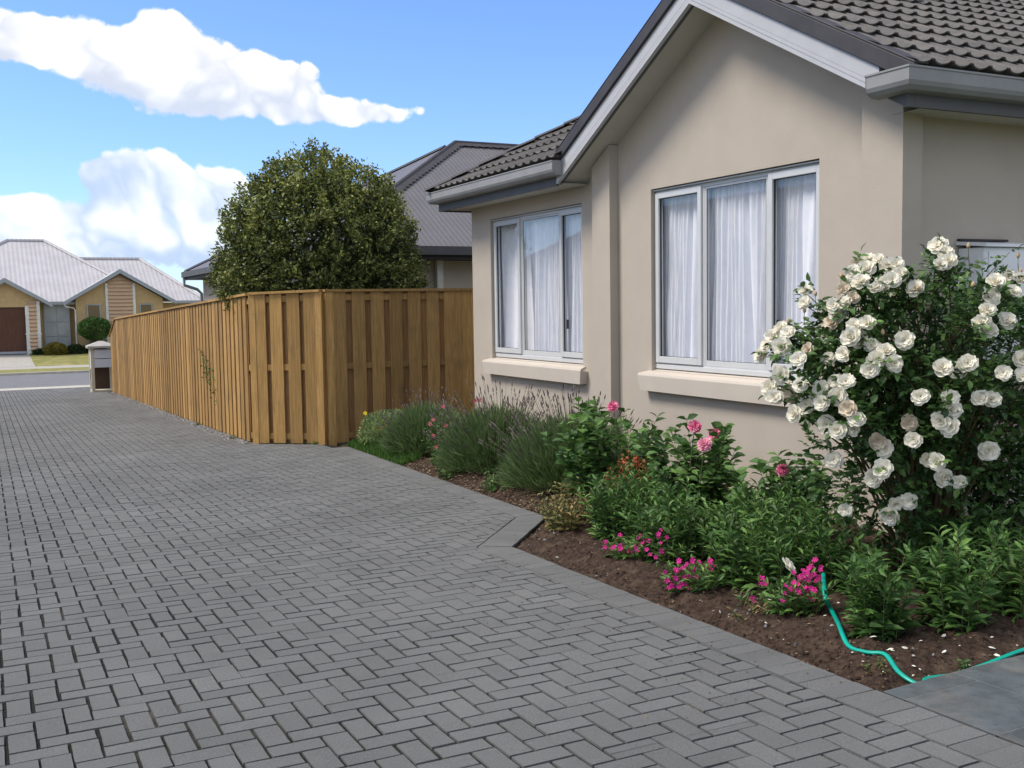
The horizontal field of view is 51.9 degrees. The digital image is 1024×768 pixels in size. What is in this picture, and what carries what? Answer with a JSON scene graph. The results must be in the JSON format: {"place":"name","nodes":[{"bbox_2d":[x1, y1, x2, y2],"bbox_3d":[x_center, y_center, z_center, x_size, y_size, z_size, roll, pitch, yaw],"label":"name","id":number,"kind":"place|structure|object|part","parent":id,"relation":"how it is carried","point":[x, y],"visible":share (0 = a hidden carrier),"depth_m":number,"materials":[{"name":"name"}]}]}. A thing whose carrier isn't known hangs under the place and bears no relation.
{"place":"outdoors","nodes":[
{"label":"outdoors","id":0,"kind":"place"},
{"bbox_2d":[0,354,34,367],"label":"garage path","id":1,"kind":"structure","parent":0,"point":[15,360],"depth_m":49.14,"materials":[{"name":"concrete"}]},
{"bbox_2d":[0,353,88,372],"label":"lawn","id":2,"kind":"structure","parent":0,"point":[61,359],"depth_m":48.58,"materials":[{"name":"green plant"}]},
{"bbox_2d":[31,348,43,354],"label":"bush","id":3,"kind":"object","parent":2,"relation":"on","point":[36,351],"visible":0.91,"depth_m":51.66,"materials":[{"name":"green plant"}]},
{"bbox_2d":[43,341,68,354],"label":"bush","id":4,"kind":"object","parent":2,"relation":"on","point":[51,348],"visible":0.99,"depth_m":51.71,"materials":[{"name":"yellow plant"}]},
{"bbox_2d":[67,344,86,353],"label":"bush","id":5,"kind":"object","parent":2,"relation":"on","point":[75,348],"visible":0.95,"depth_m":52.27,"materials":[{"name":"green plant"}]},
{"bbox_2d":[77,316,111,348],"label":"ball tree","id":6,"kind":"object","parent":2,"relation":"on","point":[103,326],"visible":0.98,"depth_m":52.20,"materials":[{"name":"green plant"}]},
{"bbox_2d":[0,373,89,388],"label":"road","id":7,"kind":"structure","parent":0,"point":[41,380],"depth_m":38.11,"materials":[{"name":"grey asphalt"}]},
{"bbox_2d":[6,318,543,546],"bbox_3d":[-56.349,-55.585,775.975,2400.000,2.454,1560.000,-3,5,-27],"label":"ground","id":8,"kind":"structure","parent":0,"point":[295,443],"depth_m":16.20,"materials":[{"name":"grey concrete"}]},
{"bbox_2d":[0,365,88,369],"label":"footpath","id":9,"kind":"structure","parent":8,"relation":"on","point":[40,367],"depth_m":46.15,"materials":[{"name":"concrete"}]},
{"bbox_2d":[0,370,88,375],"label":"kerb","id":10,"kind":"structure","parent":8,"relation":"on","point":[49,372],"depth_m":42.04,"materials":[{"name":"concrete"}]},
{"bbox_2d":[0,385,89,390],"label":"kerb","id":11,"kind":"structure","parent":8,"relation":"on","point":[53,387],"depth_m":34.15,"materials":[{"name":"concrete"}]},
{"bbox_2d":[0,239,203,354],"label":"street house","id":12,"kind":"structure","parent":8,"relation":"on","point":[50,292],"depth_m":53.93,"materials":[{"name":"yellow brick"}]},
{"bbox_2d":[0,307,26,351],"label":"garage door","id":13,"kind":"structure","parent":12,"relation":"in","point":[12,319],"depth_m":51.74,"materials":[{"name":"brown wood"}]},
{"bbox_2d":[87,304,100,317],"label":"window","id":14,"kind":"structure","parent":12,"relation":"in","point":[94,310],"depth_m":53.36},
{"bbox_2d":[139,303,152,312],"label":"window","id":15,"kind":"structure","parent":12,"relation":"in","point":[147,307],"depth_m":54.48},
{"bbox_2d":[204,137,433,311],"bbox_3d":[-2.954,-1.490,16.354,3.499,4.638,3.424,-3,5,-27],"label":"round tree","id":16,"kind":"object","parent":8,"relation":"on","point":[261,222],"visible":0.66,"depth_m":15.44,"materials":[{"name":"green plant"}]},
{"bbox_2d":[181,140,518,301],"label":"grey roof house","id":17,"kind":"structure","parent":8,"relation":"on","point":[444,242],"depth_m":20.62,"materials":[{"name":"paint"}]},
{"bbox_2d":[109,392,1023,767],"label":"driveway border","id":18,"kind":"object","parent":8,"relation":"on","point":[929,726],"visible":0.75,"depth_m":4.84,"materials":[{"name":"grey concrete"}]},
{"bbox_2d":[109,293,252,441],"bbox_3d":[-7.603,-0.472,22.559,0.135,2.640,17.500,-3,5,-27],"label":"paling fence","id":19,"kind":"object","parent":18,"relation":"on","point":[156,357],"visible":0.98,"depth_m":18.77,"materials":[{"name":"brown wood"}]},
{"bbox_2d":[198,349,216,404],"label":"fence creeper","id":20,"kind":"object","parent":19,"relation":"attached to","point":[208,372],"visible":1,"depth_m":17.18,"materials":[{"name":"green plant"}]},
{"bbox_2d":[113,394,248,443],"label":"gravel","id":21,"kind":"structure","parent":18,"relation":"on","point":[221,434],"depth_m":18.91,"materials":[{"name":"grey gravel"}]},
{"bbox_2d":[247,289,327,444],"bbox_3d":[-3.102,-0.178,14.553,1.140,2.235,0.135,1,5,19],"label":"paling fence","id":22,"kind":"object","parent":18,"relation":"on","point":[287,365],"visible":0.94,"depth_m":14.52,"materials":[{"name":"brown wood"}]},
{"bbox_2d":[424,0,1023,532],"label":"plastered house","id":23,"kind":"structure","parent":8,"relation":"on","point":[682,206],"depth_m":8.86,"materials":[{"name":"paint"}]},
{"bbox_2d":[492,204,582,363],"bbox_3d":[0.299,-1.104,11.936,0.095,1.664,2.190,-3,5,-27],"label":"window","id":24,"kind":"structure","parent":23,"relation":"in","point":[522,352],"depth_m":12.22,"materials":[{"name":"metal"}]},
{"bbox_2d":[653,160,818,378],"bbox_3d":[1.855,-0.909,8.857,0.095,1.654,2.200,-3,5,-27],"label":"window","id":25,"kind":"structure","parent":23,"relation":"in","point":[703,363],"depth_m":9.13,"materials":[{"name":"metal"}]},
{"bbox_2d":[956,239,1023,382],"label":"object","id":26,"kind":"object","parent":23,"relation":"attached to","point":[1005,248],"visible":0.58,"depth_m":7.25,"materials":[{"name":"white metal"}]},
{"bbox_3d":[3.520,-0.479,7.332,0.580,0.880,0.007,-3,5,-27],"label":"door","id":27,"kind":"part","parent":26,"relation":"part of","materials":[{"name":"metal"}]},
{"bbox_2d":[0,0,660,296],"label":"sky","id":28,"kind":"structure","parent":0,"point":[126,126],"materials":[{"name":"blue"}]},
{"bbox_2d":[0,387,996,767],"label":"driveway","id":29,"kind":"structure","parent":0,"point":[502,603],"depth_m":5.19,"materials":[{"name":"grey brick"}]},
{"bbox_2d":[85,341,112,391],"bbox_3d":[-12.099,-0.503,31.016,0.800,1.538,0.840,-3,5,-27],"label":"letterbox","id":30,"kind":"object","parent":29,"relation":"on","point":[100,370],"visible":0.8,"depth_m":30.79,"materials":[{"name":"beige paint"}]},
{"bbox_2d":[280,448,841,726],"bbox_3d":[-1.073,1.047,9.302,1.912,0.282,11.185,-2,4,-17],"label":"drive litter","id":31,"kind":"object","parent":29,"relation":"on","point":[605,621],"visible":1,"depth_m":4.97,"materials":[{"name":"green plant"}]},
{"bbox_2d":[337,438,1023,692],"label":"garden soil","id":32,"kind":"structure","parent":0,"point":[905,661],"depth_m":5.21,"materials":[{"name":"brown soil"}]},
{"bbox_2d":[356,408,408,443],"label":"shrub","id":33,"kind":"object","parent":32,"relation":"on","point":[372,422],"visible":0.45,"depth_m":13.67,"materials":[{"name":"green plant"}]},
{"bbox_2d":[344,433,425,464],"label":"grass","id":34,"kind":"structure","parent":32,"relation":"on","point":[377,451],"depth_m":12.73,"materials":[{"name":"green plant"}]},
{"bbox_2d":[322,288,474,445],"bbox_3d":[-1.011,-0.262,15.121,3.430,2.217,0.135,-3,5,-26],"label":"paling fence","id":35,"kind":"object","parent":32,"relation":"on","point":[384,347],"visible":0.42,"depth_m":14.76,"materials":[{"name":"brown wood"}]},
{"bbox_2d":[371,387,475,453],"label":"lavender","id":36,"kind":"object","parent":32,"relation":"on","point":[404,432],"visible":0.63,"depth_m":12.45,"materials":[{"name":"green plant"}]},
{"bbox_2d":[419,398,480,464],"bbox_3d":[-0.681,0.518,11.533,0.648,0.782,0.938,-3,5,-27],"label":"pink salvia","id":37,"kind":"object","parent":32,"relation":"on","point":[433,445],"visible":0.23,"depth_m":11.55,"materials":[{"name":"green plant"}]},
{"bbox_2d":[431,457,469,480],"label":"groundcover","id":38,"kind":"object","parent":32,"relation":"on","point":[446,473],"visible":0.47,"depth_m":10.81,"materials":[{"name":"green plant"}]},
{"bbox_2d":[423,376,567,472],"bbox_3d":[-0.171,0.426,11.022,1.672,1.056,1.674,-3,5,-27],"label":"lavender","id":39,"kind":"object","parent":32,"relation":"on","point":[462,445],"visible":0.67,"depth_m":10.73,"materials":[{"name":"green plant"}]},
{"bbox_2d":[478,468,513,492],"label":"groundcover","id":40,"kind":"object","parent":32,"relation":"on","point":[491,487],"visible":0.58,"depth_m":9.80,"materials":[{"name":"green plant"}]},
{"bbox_2d":[401,448,608,522],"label":"bark mulch","id":41,"kind":"object","parent":32,"relation":"on","point":[503,495],"visible":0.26,"depth_m":10.02,"materials":[{"name":"brown wood"}]},
{"bbox_2d":[528,494,592,530],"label":"weedy plant","id":42,"kind":"object","parent":32,"relation":"on","point":[569,519],"visible":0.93,"depth_m":7.66,"materials":[{"name":"green plant"}]},
{"bbox_2d":[479,382,649,493],"bbox_3d":[0.498,0.470,9.651,1.552,0.999,1.639,-3,5,-27],"label":"lavender","id":43,"kind":"object","parent":32,"relation":"on","point":[533,459],"visible":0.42,"depth_m":9.37,"materials":[{"name":"green plant"}]},
{"bbox_2d":[528,476,602,522],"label":"weedy plant","id":44,"kind":"object","parent":32,"relation":"on","point":[564,505],"visible":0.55,"depth_m":7.98,"materials":[{"name":"green plant"}]},
{"bbox_2d":[548,404,628,434],"bbox_3d":[0.735,0.588,9.826,0.773,0.790,0.910,-3,5,-27],"label":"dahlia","id":45,"kind":"object","parent":32,"relation":"on","point":[605,416],"visible":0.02,"depth_m":9.89,"materials":[{"name":"green plant"}]},
{"bbox_2d":[541,396,682,503],"bbox_3d":[0.820,0.566,8.574,1.137,0.915,1.014,-5,6,-44],"label":"dahlia","id":46,"kind":"object","parent":32,"relation":"on","point":[588,456],"visible":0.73,"depth_m":8.46,"materials":[{"name":"green plant"}]},
{"bbox_2d":[603,532,658,559],"bbox_3d":[0.767,1.025,6.657,0.419,0.168,0.350,-3,5,-27],"label":"catchfly","id":47,"kind":"object","parent":32,"relation":"on","point":[629,549],"visible":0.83,"depth_m":6.57,"materials":[{"name":"pink plant"}]},
{"bbox_2d":[602,450,659,519],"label":"red tipped plant","id":48,"kind":"object","parent":32,"relation":"on","point":[635,461],"visible":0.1,"depth_m":7.93,"materials":[{"name":"green plant"}]},
{"bbox_2d":[576,460,699,542],"bbox_3d":[0.883,0.811,7.264,0.808,0.571,0.830,1,5,22],"label":"leafy perennial","id":49,"kind":"object","parent":32,"relation":"on","point":[606,525],"visible":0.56,"depth_m":7.17,"materials":[{"name":"green plant"}]},
{"bbox_2d":[644,528,695,564],"bbox_3d":[0.931,0.989,6.390,0.358,0.257,0.236,-3,5,-27],"label":"catchfly","id":50,"kind":"object","parent":32,"relation":"on","point":[668,554],"visible":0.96,"depth_m":6.41,"materials":[{"name":"green plant"}]},
{"bbox_2d":[623,476,734,562],"bbox_3d":[1.048,0.860,6.700,0.718,0.543,0.671,-1,4,2],"label":"leafy perennial","id":51,"kind":"object","parent":32,"relation":"on","point":[680,527],"visible":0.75,"depth_m":6.56,"materials":[{"name":"green plant"}]},
{"bbox_2d":[629,413,745,521],"bbox_3d":[1.250,0.641,7.634,0.805,0.842,0.824,-1,4,3],"label":"dahlia","id":52,"kind":"object","parent":32,"relation":"on","point":[712,488],"visible":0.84,"depth_m":7.48,"materials":[{"name":"green plant"}]},
{"bbox_2d":[654,554,732,592],"bbox_3d":[0.986,1.056,5.889,0.457,0.230,0.415,-3,5,-27],"label":"catchfly","id":53,"kind":"object","parent":32,"relation":"on","point":[673,581],"visible":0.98,"depth_m":5.82,"materials":[{"name":"pink plant"}]},
{"bbox_2d":[528,528,934,655],"bbox_3d":[0.887,1.137,6.212,0.665,0.159,3.704,-3,5,-21],"label":"pebble","id":54,"kind":"object","parent":32,"relation":"on","point":[795,643],"visible":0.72,"depth_m":5.36,"materials":[{"name":"stone"}]},
{"bbox_2d":[727,599,772,621],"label":"seedling","id":55,"kind":"object","parent":32,"relation":"on","point":[753,607],"visible":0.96,"depth_m":5.31,"materials":[{"name":"green plant"}]},
{"bbox_2d":[733,575,771,606],"bbox_3d":[1.283,1.074,5.480,0.216,0.201,0.178,-3,5,-27],"label":"catchfly","id":56,"kind":"object","parent":32,"relation":"on","point":[747,594],"visible":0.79,"depth_m":5.50,"materials":[{"name":"green plant"}]},
{"bbox_2d":[699,487,842,594],"bbox_3d":[1.464,0.872,5.939,0.725,0.551,0.839,-4,5,-39],"label":"leafy perennial","id":57,"kind":"object","parent":32,"relation":"on","point":[731,544],"visible":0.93,"depth_m":5.83,"materials":[{"name":"green plant"}]},
{"bbox_2d":[721,449,833,531],"bbox_3d":[1.724,0.759,6.860,0.716,0.670,0.823,0,4,6],"label":"dahlia","id":58,"kind":"object","parent":32,"relation":"on","point":[781,469],"visible":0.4,"depth_m":6.67,"materials":[{"name":"green plant"}]},
{"bbox_2d":[724,473,834,551],"bbox_3d":[1.664,0.826,6.505,0.742,0.585,0.644,-3,5,-27],"label":"leafy perennial","id":59,"kind":"object","parent":32,"relation":"on","point":[739,500],"visible":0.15,"depth_m":6.44,"materials":[{"name":"green plant"}]},
{"bbox_2d":[757,557,837,617],"bbox_3d":[1.450,1.025,5.300,0.400,0.307,0.360,-3,5,-27],"label":"catchfly","id":60,"kind":"object","parent":32,"relation":"on","point":[793,602],"visible":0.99,"depth_m":5.27,"materials":[{"name":"pink plant"}]},
{"bbox_2d":[782,557,796,575],"bbox_3d":[1.431,0.934,5.404,0.032,0.110,0.083,-38,-31,20],"label":"fallen bloom","id":61,"kind":"object","parent":60,"relation":"attached to","point":[789,565],"visible":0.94,"depth_m":5.40,"materials":[{"name":"white plant"}]},
{"bbox_2d":[798,521,889,592],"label":"leafy perennial","id":62,"kind":"object","parent":32,"relation":"on","point":[834,552],"visible":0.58,"depth_m":5.69,"materials":[{"name":"green plant"}]},
{"bbox_2d":[861,657,888,674],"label":"seedling","id":63,"kind":"object","parent":32,"relation":"on","point":[878,664],"visible":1,"depth_m":4.48,"materials":[{"name":"green plant"}]},
{"bbox_2d":[829,543,934,643],"bbox_3d":[1.702,0.981,4.876,0.466,0.420,0.484,-3,5,-27],"label":"leafy perennial","id":64,"kind":"object","parent":32,"relation":"on","point":[874,617],"visible":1,"depth_m":4.82,"materials":[{"name":"green plant"}]},
{"bbox_2d":[750,233,1023,569],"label":"rose bush","id":65,"kind":"object","parent":32,"relation":"on","point":[900,432],"visible":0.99,"depth_m":5.68,"materials":[{"name":"white plant"}]},
{"bbox_2d":[765,599,1017,675],"bbox_3d":[1.687,1.127,5.460,1.242,0.085,1.918,-3,5,-27],"label":"fallen petal","id":66,"kind":"object","parent":32,"relation":"on","point":[943,635],"visible":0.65,"depth_m":4.72,"materials":[{"name":"white plant"}]},
{"bbox_2d":[821,573,1023,682],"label":"garden hose","id":67,"kind":"object","parent":32,"relation":"on","point":[898,671],"visible":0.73,"depth_m":4.66,"materials":[{"name":"plastic"}]},
{"bbox_2d":[903,521,1007,635],"bbox_3d":[2.094,0.910,4.974,0.471,0.516,0.496,0,4,16],"label":"leafy perennial","id":68,"kind":"object","parent":32,"relation":"on","point":[946,601],"visible":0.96,"depth_m":4.94,"materials":[{"name":"green plant"}]},
{"bbox_2d":[901,495,1023,595],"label":"leafy perennial","id":69,"kind":"object","parent":32,"relation":"on","point":[971,532],"visible":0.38,"depth_m":5.71,"materials":[{"name":"green plant"}]},
{"bbox_2d":[956,659,970,670],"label":"seedling","id":70,"kind":"object","parent":32,"relation":"on","point":[964,666],"visible":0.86,"depth_m":4.53,"materials":[{"name":"green plant"}]},
{"bbox_2d":[951,517,1023,622],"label":"leafy perennial","id":71,"kind":"object","parent":32,"relation":"on","point":[1011,574],"visible":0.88,"depth_m":5.14,"materials":[{"name":"green plant"}]},
{"bbox_2d":[884,654,1023,746],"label":"patio","id":72,"kind":"structure","parent":0,"point":[987,698],"depth_m":4.16,"materials":[{"name":"grey concrete"}]}
]}

